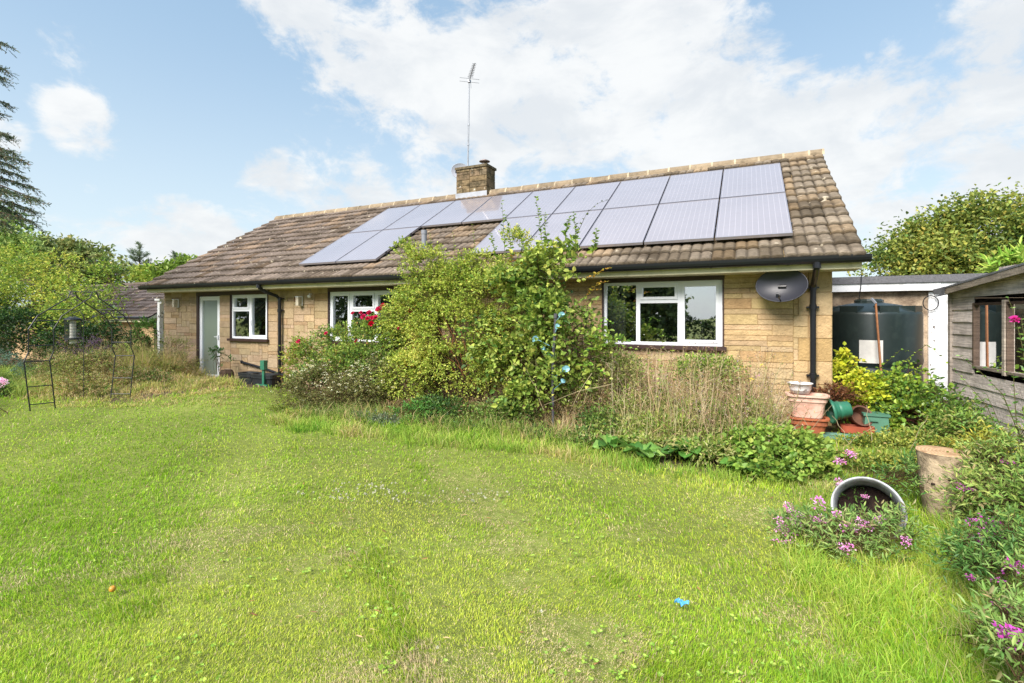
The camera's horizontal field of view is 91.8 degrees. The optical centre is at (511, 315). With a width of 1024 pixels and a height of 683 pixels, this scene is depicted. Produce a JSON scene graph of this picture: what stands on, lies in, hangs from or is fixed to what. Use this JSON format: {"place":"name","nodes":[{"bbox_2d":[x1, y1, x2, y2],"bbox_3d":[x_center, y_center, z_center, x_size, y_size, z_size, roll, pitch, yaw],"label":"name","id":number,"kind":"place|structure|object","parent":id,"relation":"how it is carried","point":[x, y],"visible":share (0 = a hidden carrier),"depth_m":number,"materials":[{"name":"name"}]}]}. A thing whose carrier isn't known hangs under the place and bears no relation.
{"place":"outdoors","nodes":[
{"label":"outdoors","id":0,"kind":"place"},
{"bbox_2d":[0,330,1023,682],"bbox_3d":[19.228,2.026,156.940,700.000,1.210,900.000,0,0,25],"label":"ground","id":1,"kind":"structure","parent":0,"point":[448,478],"depth_m":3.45,"materials":[{"name":"plant"}]},
{"bbox_2d":[0,377,16,413],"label":"hydrangea","id":2,"kind":"object","parent":1,"relation":"on","point":[2,384],"visible":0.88,"depth_m":9.93,"materials":[{"name":"pink plant"}]},
{"bbox_2d":[0,349,37,377],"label":"blue green ground cover","id":3,"kind":"object","parent":1,"relation":"on","point":[4,357],"visible":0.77,"depth_m":13.04,"materials":[{"name":"green plant"}]},
{"bbox_2d":[0,41,51,235],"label":"cypress tree","id":4,"kind":"object","parent":1,"relation":"on","point":[6,158],"visible":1,"depth_m":8.78,"materials":[{"name":"green plant"}]},
{"bbox_2d":[0,359,63,397],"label":"green grass clump","id":5,"kind":"object","parent":1,"relation":"on","point":[4,374],"visible":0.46,"depth_m":10.75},
{"bbox_2d":[0,202,92,349],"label":"leafy tree","id":6,"kind":"object","parent":1,"relation":"on","point":[26,236],"visible":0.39,"depth_m":22.38,"materials":[{"name":"green plant"}]},
{"bbox_2d":[17,231,80,292],"bbox_3d":[-30.787,-1.755,35.609,14.401,9.608,4.184,0,0,25],"label":"poplar tree","id":7,"kind":"object","parent":1,"relation":"on","point":[50,243],"visible":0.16,"depth_m":37.89,"materials":[{"name":"green plant"}]},
{"bbox_2d":[0,289,135,367],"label":"dark hedge","id":8,"kind":"object","parent":1,"relation":"on","point":[12,319],"visible":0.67,"depth_m":14.30,"materials":[{"name":"green plant"}]},
{"bbox_2d":[0,238,144,359],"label":"golden shrub","id":9,"kind":"object","parent":1,"relation":"on","point":[60,281],"visible":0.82,"depth_m":15.73,"materials":[{"name":"green plant"}]},
{"bbox_2d":[13,232,133,291],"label":"oak tree","id":10,"kind":"object","parent":1,"relation":"on","point":[91,252],"visible":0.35,"depth_m":40.77,"materials":[{"name":"green plant"}]},
{"bbox_2d":[64,310,83,398],"bbox_3d":[-8.338,0.747,9.443,0.341,1.706,0.266,0,0,25],"label":"bird feeder","id":11,"kind":"object","parent":1,"relation":"on","point":[73,338],"visible":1,"depth_m":9.44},
{"bbox_2d":[23,291,134,410],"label":"rose arch","id":12,"kind":"structure","parent":1,"relation":"on","point":[24,361],"depth_m":8.63,"materials":[{"name":"black metal"}]},
{"bbox_2d":[45,333,115,371],"bbox_3d":[-9.803,0.987,11.587,2.919,1.202,0.754,0,0,20],"label":"loosestrife","id":13,"kind":"object","parent":1,"relation":"on","point":[74,346],"visible":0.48,"depth_m":11.76,"materials":[{"name":"green plant"}]},
{"bbox_2d":[12,282,163,361],"bbox_3d":[-22.979,0.438,30.160,15.416,4.924,6.992,0,0,25],"label":"neighbour bungalow","id":14,"kind":"object","parent":1,"relation":"on","point":[146,302],"visible":0.25,"depth_m":26.39,"materials":[{"name":"tile"}]},
{"bbox_2d":[17,345,177,397],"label":"bed perennials","id":15,"kind":"object","parent":1,"relation":"on","point":[144,376],"visible":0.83,"depth_m":10.39,"materials":[{"name":"green plant"}]},
{"bbox_2d":[35,337,207,375],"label":"tall dry grass","id":16,"kind":"structure","parent":1,"relation":"on","point":[126,360],"depth_m":11.81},
{"bbox_2d":[6,354,253,409],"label":"tall grass","id":17,"kind":"structure","parent":1,"relation":"on","point":[188,380],"depth_m":9.84,"materials":[{"name":"plant"}]},
{"bbox_2d":[124,241,152,281],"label":"pine tree","id":18,"kind":"object","parent":1,"relation":"on","point":[138,257],"visible":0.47,"depth_m":41.00,"materials":[{"name":"green plant"}]},
{"bbox_2d":[123,313,163,351],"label":"lime bush","id":19,"kind":"object","parent":1,"relation":"on","point":[142,336],"visible":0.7,"depth_m":15.00,"materials":[{"name":"green plant"}]},
{"bbox_2d":[121,252,196,282],"bbox_3d":[-22.461,-0.678,33.897,11.982,7.474,3.881,0,0,25],"label":"lime tree","id":20,"kind":"object","parent":1,"relation":"on","point":[147,272],"visible":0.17,"depth_m":34.11,"materials":[{"name":"green plant"}]},
{"bbox_2d":[154,299,163,353],"bbox_3d":[-9.482,0.670,13.386,0.240,2.260,0.180,0,0,25],"label":"gate post","id":21,"kind":"object","parent":1,"relation":"on","point":[160,306],"visible":0.64,"depth_m":13.35,"materials":[{"name":"white paint"}]},
{"bbox_2d":[114,331,205,374],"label":"tall weed clump","id":22,"kind":"object","parent":1,"relation":"on","point":[176,366],"visible":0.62,"depth_m":11.95,"materials":[{"name":"green plant"}]},
{"bbox_2d":[208,345,235,375],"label":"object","id":23,"kind":"object","parent":1,"relation":"on","point":[218,349],"visible":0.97,"depth_m":11.51,"materials":[{"name":"green plant"}]},
{"bbox_2d":[219,369,233,378],"bbox_3d":[-6.658,1.410,11.598,0.313,0.300,0.311,0,0,25],"label":"rotted log","id":24,"kind":"object","parent":1,"relation":"on","point":[229,372],"visible":0.56,"depth_m":11.51,"materials":[{"name":"brown wood"}]},
{"bbox_2d":[238,371,261,384],"bbox_3d":[-5.960,1.410,11.269,0.520,0.260,0.340,0,0,25],"label":"planter","id":25,"kind":"object","parent":1,"relation":"on","point":[245,374],"visible":0.66,"depth_m":11.13,"materials":[{"name":"black plastic"}]},
{"bbox_2d":[257,360,267,386],"bbox_3d":[-5.353,1.260,10.693,0.350,0.600,0.160,0,0,25],"label":"hose stand","id":26,"kind":"object","parent":1,"relation":"on","point":[263,365],"visible":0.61,"depth_m":10.69,"materials":[{"name":"green plastic"}]},
{"bbox_2d":[250,373,279,386],"bbox_3d":[-5.448,1.410,10.948,0.700,0.260,0.340,0,0,25],"label":"planter","id":27,"kind":"object","parent":1,"relation":"on","point":[271,379],"visible":0.84,"depth_m":10.81,"materials":[{"name":"black plastic"}]},
{"bbox_2d":[266,402,310,416],"bbox_3d":[-3.652,1.576,8.036,1.224,0.254,0.388,0,0,38],"label":"buttercup patch","id":28,"kind":"object","parent":1,"relation":"on","point":[277,406],"visible":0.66,"depth_m":8.23,"materials":[{"name":"green plant"}]},
{"bbox_2d":[267,353,406,412],"bbox_3d":[-2.980,1.209,8.386,2.673,1.241,1.243,0,0,25],"label":"white flowered shrub","id":29,"kind":"object","parent":1,"relation":"on","point":[323,394],"visible":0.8,"depth_m":8.23,"materials":[{"name":"green plant"}]},
{"bbox_2d":[276,302,443,406],"bbox_3d":[-2.946,0.727,8.960,3.506,1.953,1.601,0,0,18],"label":"rose bush","id":30,"kind":"object","parent":1,"relation":"on","point":[346,354],"visible":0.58,"depth_m":8.75,"materials":[{"name":"green plant"}]},
{"bbox_2d":[346,409,400,425],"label":"grey green plant","id":31,"kind":"object","parent":1,"relation":"on","point":[379,417],"visible":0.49,"depth_m":7.18,"materials":[{"name":"green plant"}]},
{"bbox_2d":[385,394,447,422],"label":"fern","id":32,"kind":"object","parent":1,"relation":"on","point":[407,405],"visible":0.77,"depth_m":7.28,"materials":[{"name":"green plant"}]},
{"bbox_2d":[280,393,573,445],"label":"shaded grass","id":33,"kind":"structure","parent":1,"relation":"on","point":[402,416],"depth_m":7.02,"materials":[{"name":"plant"}]},
{"bbox_2d":[370,222,536,409],"bbox_3d":[-0.921,0.073,7.960,3.174,3.090,1.616,0,0,25],"label":"rosehip shrub","id":34,"kind":"object","parent":1,"relation":"on","point":[426,314],"visible":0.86,"depth_m":7.87,"materials":[{"name":"green plant"}]},
{"bbox_2d":[318,390,634,448],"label":"weeds","id":35,"kind":"object","parent":1,"relation":"on","point":[477,408],"visible":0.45,"depth_m":6.80,"materials":[{"name":"green plant"}]},
{"bbox_2d":[0,401,976,682],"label":"clover","id":36,"kind":"object","parent":1,"relation":"on","point":[380,667],"depth_m":2.41,"materials":[{"name":"plant"}]},
{"bbox_2d":[378,380,614,426],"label":"brown undergrowth","id":37,"kind":"object","parent":1,"relation":"on","point":[535,418],"visible":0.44,"depth_m":6.68,"materials":[{"name":"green plant"}]},
{"bbox_2d":[85,428,918,682],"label":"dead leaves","id":38,"kind":"object","parent":1,"relation":"on","point":[252,613],"visible":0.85,"depth_m":3.28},
{"bbox_2d":[138,148,871,425],"bbox_3d":[-0.833,-1.130,13.261,15.670,6.060,8.379,0,0,25],"label":"bungalow","id":39,"kind":"object","parent":1,"relation":"on","point":[236,297],"visible":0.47,"depth_m":9.90,"materials":[{"name":"brick"}]},
{"bbox_2d":[196,296,219,376],"bbox_3d":[-7.653,0.530,12.530,0.881,2.080,0.122,0,0,26],"label":"door","id":40,"kind":"structure","parent":39,"relation":"in","point":[207,308],"depth_m":12.57,"materials":[{"name":"white plastic"}]},
{"bbox_2d":[227,294,268,341],"bbox_3d":[-6.278,0.037,11.858,1.410,1.136,0.170,0,0,25],"label":"window","id":41,"kind":"structure","parent":39,"relation":"in","point":[249,321],"depth_m":11.88,"materials":[{"name":"white plastic"}]},
{"bbox_2d":[299,230,381,264],"bbox_3d":[-3.906,-1.584,11.423,1.098,0.933,1.517,0,0,25],"label":"solar panel","id":42,"kind":"object","parent":39,"relation":"attached to","point":[338,249],"visible":0.92,"depth_m":11.32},
{"bbox_2d":[325,290,397,344],"bbox_3d":[-3.112,0.032,10.353,1.980,1.126,0.170,0,0,25],"label":"window","id":43,"kind":"structure","parent":39,"relation":"in","point":[341,304],"depth_m":10.51,"materials":[{"name":"white plastic"}]},
{"bbox_2d":[336,227,419,262],"bbox_3d":[-2.921,-1.584,10.955,1.098,0.933,1.517,0,0,25],"label":"solar panel","id":44,"kind":"object","parent":39,"relation":"attached to","point":[375,247],"visible":0.94,"depth_m":10.84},
{"bbox_2d":[349,205,419,232],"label":"solar panel","id":45,"kind":"object","parent":39,"relation":"attached to","point":[383,220],"visible":0.95,"depth_m":12.73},
{"bbox_2d":[384,201,453,229],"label":"solar panel","id":46,"kind":"object","parent":39,"relation":"attached to","point":[420,216],"visible":0.96,"depth_m":12.26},
{"bbox_2d":[421,196,491,227],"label":"solar panel","id":47,"kind":"object","parent":39,"relation":"attached to","point":[457,212],"visible":0.98,"depth_m":11.75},
{"bbox_2d":[451,163,466,176],"bbox_3d":[-1.437,-3.977,13.679,0.463,0.495,0.295,0,0,-43],"label":"satellite dish","id":48,"kind":"object","parent":39,"relation":"attached to","point":[453,171],"visible":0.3,"depth_m":13.70,"materials":[{"name":"white metal"}]},
{"bbox_2d":[460,63,478,165],"bbox_3d":[-1.166,-4.878,13.149,0.533,3.159,1.084,0,0,1],"label":"television aerial","id":49,"kind":"object","parent":39,"relation":"attached to","point":[471,75],"visible":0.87,"depth_m":13.54,"materials":[{"name":"metal"}]},
{"bbox_2d":[462,192,531,223],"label":"solar panel","id":50,"kind":"object","parent":39,"relation":"attached to","point":[490,209],"visible":0.93,"depth_m":11.29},
{"bbox_2d":[471,214,550,254],"bbox_3d":[0.009,-1.584,9.562,1.068,0.933,1.517,0,0,25],"label":"solar panel","id":51,"kind":"object","parent":39,"relation":"attached to","point":[528,223],"visible":0.55,"depth_m":9.54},
{"bbox_2d":[506,187,574,217],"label":"solar panel","id":52,"kind":"object","parent":39,"relation":"attached to","point":[550,201],"visible":0.94,"depth_m":10.86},
{"bbox_2d":[522,210,601,251],"bbox_3d":[0.962,-1.584,9.109,1.058,0.933,1.517,0,0,25],"label":"solar panel","id":53,"kind":"object","parent":39,"relation":"attached to","point":[554,226],"visible":0.59,"depth_m":9.20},
{"bbox_2d":[553,181,620,213],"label":"solar panel","id":54,"kind":"object","parent":39,"relation":"attached to","point":[583,198],"visible":0.91,"depth_m":10.41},
{"bbox_2d":[580,204,657,247],"bbox_3d":[1.908,-1.584,8.660,1.053,0.933,1.517,0,0,25],"label":"solar panel","id":55,"kind":"object","parent":39,"relation":"attached to","point":[625,226],"visible":0.89,"depth_m":8.54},
{"bbox_2d":[604,176,669,208],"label":"solar panel","id":56,"kind":"object","parent":39,"relation":"attached to","point":[640,192],"visible":0.92,"depth_m":9.95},
{"bbox_2d":[602,279,725,350],"bbox_3d":[2.405,0.250,7.792,2.045,1.700,0.280,0,0,25],"label":"window","id":57,"kind":"structure","parent":39,"relation":"in","point":[613,293],"depth_m":7.78,"materials":[{"name":"white plastic"}]},
{"bbox_2d":[644,199,718,244],"bbox_3d":[2.845,-1.584,8.214,1.038,0.933,1.517,0,0,25],"label":"solar panel","id":58,"kind":"object","parent":39,"relation":"attached to","point":[689,221],"visible":0.98,"depth_m":8.08,"materials":[{"name":"glass"}]},
{"bbox_2d":[660,169,722,203],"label":"solar panel","id":59,"kind":"object","parent":39,"relation":"attached to","point":[705,185],"visible":0.96,"depth_m":9.51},
{"bbox_2d":[720,163,784,197],"bbox_3d":[4.426,-2.499,9.152,1.028,0.933,1.517,0,0,25],"label":"solar panel","id":60,"kind":"object","parent":39,"relation":"attached to","point":[753,180],"visible":0.98,"depth_m":9.06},
{"bbox_2d":[715,192,792,239],"bbox_3d":[3.771,-1.584,7.774,1.028,0.933,1.517,0,0,25],"label":"solar panel","id":61,"kind":"object","parent":39,"relation":"attached to","point":[757,216],"visible":1,"depth_m":7.63,"materials":[{"name":"glass"}]},
{"bbox_2d":[755,271,807,301],"bbox_3d":[3.572,-0.419,6.765,0.414,0.466,0.716,0,0,-29],"label":"satellite dish","id":62,"kind":"object","parent":39,"relation":"attached to","point":[781,286],"visible":0.93,"depth_m":6.78,"materials":[{"name":"grey metal"}]},
{"bbox_2d":[450,196,636,426],"bbox_3d":[0.427,0.014,6.968,2.744,3.456,1.536,0,0,25],"label":"climbing shrub","id":63,"kind":"object","parent":1,"relation":"on","point":[538,301],"visible":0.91,"depth_m":6.79,"materials":[{"name":"green plant"}]},
{"bbox_2d":[261,406,825,489],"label":"edge grass","id":64,"kind":"structure","parent":1,"relation":"on","point":[351,428],"depth_m":6.08,"materials":[{"name":"plant"}]},
{"bbox_2d":[532,312,569,426],"bbox_3d":[0.510,0.798,6.504,0.527,1.704,0.069,0,0,25],"label":"garden ornament","id":65,"kind":"object","parent":1,"relation":"on","point":[567,368],"visible":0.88,"depth_m":6.48,"materials":[{"name":"metal"}]},
{"bbox_2d":[571,317,597,357],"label":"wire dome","id":66,"kind":"structure","parent":1,"relation":"on","point":[581,339],"depth_m":6.94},
{"bbox_2d":[591,433,631,448],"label":"broadleaf plant","id":67,"kind":"object","parent":1,"relation":"on","point":[610,441],"visible":0.89,"depth_m":5.67,"materials":[{"name":"green plant"}]},
{"bbox_2d":[614,441,664,458],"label":"broadleaf plant","id":68,"kind":"object","parent":1,"relation":"on","point":[650,449],"visible":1,"depth_m":5.33,"materials":[{"name":"green plant"}]},
{"bbox_2d":[513,372,800,455],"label":"dry bed grass","id":69,"kind":"structure","parent":1,"relation":"on","point":[581,424],"depth_m":6.12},
{"bbox_2d":[634,329,689,416],"bbox_3d":[1.923,0.854,6.390,0.727,1.375,0.132,0,0,25],"label":"leafy weed","id":70,"kind":"object","parent":1,"relation":"on","point":[659,389],"visible":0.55,"depth_m":6.39,"materials":[{"name":"green plant"}]},
{"bbox_2d":[556,347,781,468],"bbox_3d":[1.845,1.042,6.153,2.847,1.310,1.916,0,0,25],"label":"wild border","id":71,"kind":"object","parent":1,"relation":"on","point":[703,444],"visible":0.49,"depth_m":6.12,"materials":[{"name":"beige plant"}]},
{"bbox_2d":[660,436,713,459],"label":"broadleaf plant","id":72,"kind":"object","parent":1,"relation":"on","point":[665,450],"visible":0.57,"depth_m":5.30,"materials":[{"name":"green plant"}]},
{"bbox_2d":[507,341,927,459],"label":"dry weeds","id":73,"kind":"object","parent":1,"relation":"on","point":[758,395],"visible":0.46,"depth_m":6.08,"materials":[{"name":"plant"}]},
{"bbox_2d":[719,451,765,472],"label":"broadleaf plant","id":74,"kind":"object","parent":1,"relation":"on","point":[724,460],"visible":0.27,"depth_m":4.99,"materials":[{"name":"green plant"}]},
{"bbox_2d":[711,415,843,487],"bbox_3d":[2.782,1.419,5.290,1.270,0.651,1.608,0,0,25],"label":"geranium mound","id":75,"kind":"object","parent":1,"relation":"on","point":[801,449],"visible":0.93,"depth_m":4.95,"materials":[{"name":"green plant"}]},
{"bbox_2d":[788,413,829,433],"bbox_3d":[3.817,1.430,6.401,0.480,0.260,0.350,0,0,25],"label":"planter","id":76,"kind":"object","parent":1,"relation":"on","point":[821,425],"visible":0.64,"depth_m":6.26,"materials":[{"name":"ceramic"}]},
{"bbox_2d":[785,391,829,418],"bbox_3d":[3.808,1.153,6.405,0.500,0.290,0.360,0,0,25],"label":"planter","id":77,"kind":"object","parent":76,"relation":"on","point":[818,402],"visible":0.84,"depth_m":6.29,"materials":[{"name":"beige plastic"}]},
{"bbox_2d":[787,381,812,393],"bbox_3d":[3.749,0.938,6.456,0.300,0.137,0.300,0,0,25],"label":"bowl","id":78,"kind":"object","parent":77,"relation":"on","point":[805,387],"visible":0.88,"depth_m":6.36,"materials":[{"name":"white ceramic"}]},
{"bbox_2d":[810,380,867,427],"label":"dead fern","id":79,"kind":"object","parent":1,"relation":"on","point":[839,393],"visible":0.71,"depth_m":6.57,"materials":[{"name":"brown plant"}]},
{"bbox_2d":[825,399,852,423],"bbox_3d":[4.153,1.219,6.300,0.292,0.316,0.315,0,0,25],"label":"plant pot","id":80,"kind":"object","parent":1,"relation":"on","point":[838,410],"visible":0.95,"depth_m":6.24,"materials":[{"name":"green plastic"}]},
{"bbox_2d":[773,444,919,517],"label":"rough grass","id":81,"kind":"structure","parent":1,"relation":"on","point":[799,502],"depth_m":4.57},
{"bbox_2d":[823,432,874,441],"bbox_3d":[4.221,1.530,6.132,0.684,0.090,0.244,0,0,25],"label":"tray","id":82,"kind":"object","parent":1,"relation":"on","point":[829,434],"visible":0.13,"depth_m":6.23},
{"bbox_2d":[759,493,939,572],"bbox_3d":[2.268,1.486,3.399,1.016,0.531,0.868,0,0,-4],"label":"valerian","id":83,"kind":"object","parent":1,"relation":"on","point":[844,527],"visible":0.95,"depth_m":3.31,"materials":[{"name":"green plant"}]},
{"bbox_2d":[840,423,874,434],"bbox_3d":[4.370,1.445,6.282,0.364,0.110,0.194,0,0,25],"label":"planter","id":84,"kind":"object","parent":1,"relation":"on","point":[850,428],"visible":0.69,"depth_m":6.23,"materials":[{"name":"orange ceramic"}]},
{"bbox_2d":[848,405,872,425],"bbox_3d":[4.474,1.283,6.365,0.268,0.275,0.261,0,0,25],"label":"pot","id":85,"kind":"object","parent":1,"relation":"on","point":[856,417],"visible":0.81,"depth_m":6.40,"materials":[{"name":"brown ceramic"}]},
{"bbox_2d":[829,341,902,422],"bbox_3d":[4.727,0.971,6.753,0.904,1.224,0.938,0,0,25],"label":"golden bramble","id":86,"kind":"object","parent":1,"relation":"on","point":[856,375],"visible":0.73,"depth_m":6.67,"materials":[{"name":"yellow plant"}]},
{"bbox_2d":[831,477,907,536],"bbox_3d":[2.683,1.465,3.767,0.483,0.538,0.536,0,0,25],"label":"garden tub","id":87,"kind":"object","parent":1,"relation":"on","point":[881,491],"visible":0.48,"depth_m":3.80,"materials":[{"name":"white plastic"}]},
{"bbox_2d":[861,411,890,435],"bbox_3d":[4.638,1.389,6.333,0.280,0.302,0.242,0,0,25],"label":"tub","id":88,"kind":"object","parent":1,"relation":"on","point":[879,420],"visible":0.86,"depth_m":6.25,"materials":[{"name":"green plastic"}]},
{"bbox_2d":[871,298,882,376],"bbox_3d":[5.594,0.660,7.562,0.060,1.884,0.281,0,0,-7],"label":"wooden stake","id":89,"kind":"object","parent":1,"relation":"on","point":[877,329],"visible":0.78,"depth_m":7.58,"materials":[{"name":"brown wood"}]},
{"bbox_2d":[831,299,923,400],"bbox_3d":[6.004,0.660,8.346,1.437,1.880,1.446,0,0,25],"label":"oil tank","id":90,"kind":"object","parent":1,"relation":"on","point":[855,330],"visible":0.59,"depth_m":7.75,"materials":[{"name":"plastic"}]},
{"bbox_2d":[820,440,940,506],"bbox_3d":[3.098,1.336,4.112,0.866,0.593,1.138,0,0,41],"label":"valerian","id":91,"kind":"object","parent":1,"relation":"on","point":[910,459],"visible":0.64,"depth_m":4.05,"materials":[{"name":"green plant"}]},
{"bbox_2d":[745,511,1023,682],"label":"long grass","id":92,"kind":"structure","parent":1,"relation":"on","point":[797,568],"depth_m":2.66,"materials":[{"name":"plant"}]},
{"bbox_2d":[843,345,962,434],"bbox_3d":[5.221,1.055,6.598,1.655,1.358,1.415,0,0,25],"label":"bramble bush","id":93,"kind":"object","parent":1,"relation":"on","point":[903,388],"visible":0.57,"depth_m":6.46,"materials":[{"name":"green plant"}]},
{"bbox_2d":[834,424,974,480],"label":"rough weeds","id":94,"kind":"object","parent":1,"relation":"on","point":[904,438],"visible":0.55,"depth_m":5.29,"materials":[{"name":"green plant"}]},
{"bbox_2d":[832,273,987,399],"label":"garage","id":95,"kind":"structure","parent":1,"relation":"on","point":[910,290],"depth_m":8.94,"materials":[{"name":"paint"}]},
{"bbox_2d":[935,294,947,399],"bbox_3d":[7.685,0.600,8.855,0.240,2.000,0.068,0,0,25],"label":"door","id":96,"kind":"structure","parent":95,"relation":"in","point":[941,313],"depth_m":8.83,"materials":[{"name":"white paint"}]},
{"bbox_2d":[847,177,1023,276],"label":"beech tree","id":97,"kind":"object","parent":1,"relation":"on","point":[947,240],"visible":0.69,"depth_m":15.65,"materials":[{"name":"green plant"}]},
{"bbox_2d":[915,445,977,525],"bbox_3d":[3.487,1.359,3.861,0.532,0.581,0.444,0,0,25],"label":"tree stump","id":98,"kind":"object","parent":1,"relation":"on","point":[930,459],"visible":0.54,"depth_m":3.83,"materials":[{"name":"wood"}]},
{"bbox_2d":[886,495,1023,682],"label":"coarse grass","id":99,"kind":"structure","parent":1,"relation":"on","point":[968,629],"depth_m":2.40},
{"bbox_2d":[907,376,1002,441],"bbox_3d":[5.186,1.254,5.867,0.887,0.946,2.013,0,0,25],"label":"bracken","id":100,"kind":"object","parent":1,"relation":"on","point":[945,424],"visible":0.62,"depth_m":5.70,"materials":[{"name":"green plant"}]},
{"bbox_2d":[914,459,1023,609],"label":"valerian","id":101,"kind":"object","parent":1,"relation":"on","point":[1006,545],"visible":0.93,"depth_m":2.66,"materials":[{"name":"green plant"}]},
{"bbox_2d":[925,406,1023,547],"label":"leafy perennial","id":102,"kind":"object","parent":1,"relation":"on","point":[984,472],"visible":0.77,"depth_m":3.53,"materials":[{"name":"green plant"}]},
{"bbox_2d":[933,263,1023,452],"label":"garden shed","id":103,"kind":"structure","parent":1,"relation":"on","point":[982,331],"depth_m":5.92,"materials":[{"name":"wood"}]},
{"bbox_2d":[972,302,1001,372],"bbox_3d":[5.668,0.245,5.880,0.058,0.810,0.680,0,0,20],"label":"window","id":104,"kind":"structure","parent":103,"relation":"in","point":[986,317],"depth_m":5.94,"materials":[{"name":"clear glass"}]},
{"bbox_2d":[1006,301,1023,376],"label":"window","id":105,"kind":"structure","parent":103,"relation":"in","point":[1014,364],"depth_m":5.44,"materials":[{"name":"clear glass"}]},
{"bbox_2d":[939,556,1023,682],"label":"valerian","id":106,"kind":"object","parent":1,"relation":"on","point":[1005,646],"visible":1,"depth_m":2.01,"materials":[{"name":"green plant"}]},
{"bbox_2d":[946,415,1023,468],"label":"yellow fern","id":107,"kind":"object","parent":1,"relation":"on","point":[986,433],"visible":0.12,"depth_m":4.51,"materials":[{"name":"green plant"}]},
{"bbox_2d":[952,297,1023,482],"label":"briar","id":108,"kind":"object","parent":1,"relation":"on","point":[1015,317],"visible":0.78,"depth_m":3.81,"materials":[{"name":"green plant"}]},
{"bbox_2d":[975,235,1023,272],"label":"bamboo","id":109,"kind":"object","parent":1,"relation":"on","point":[1014,256],"visible":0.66,"depth_m":9.16,"materials":[{"name":"green plant"}]},
{"bbox_2d":[0,0,1023,307],"label":"sky","id":110,"kind":"structure","parent":0,"point":[187,127],"materials":[{"name":"blue"}]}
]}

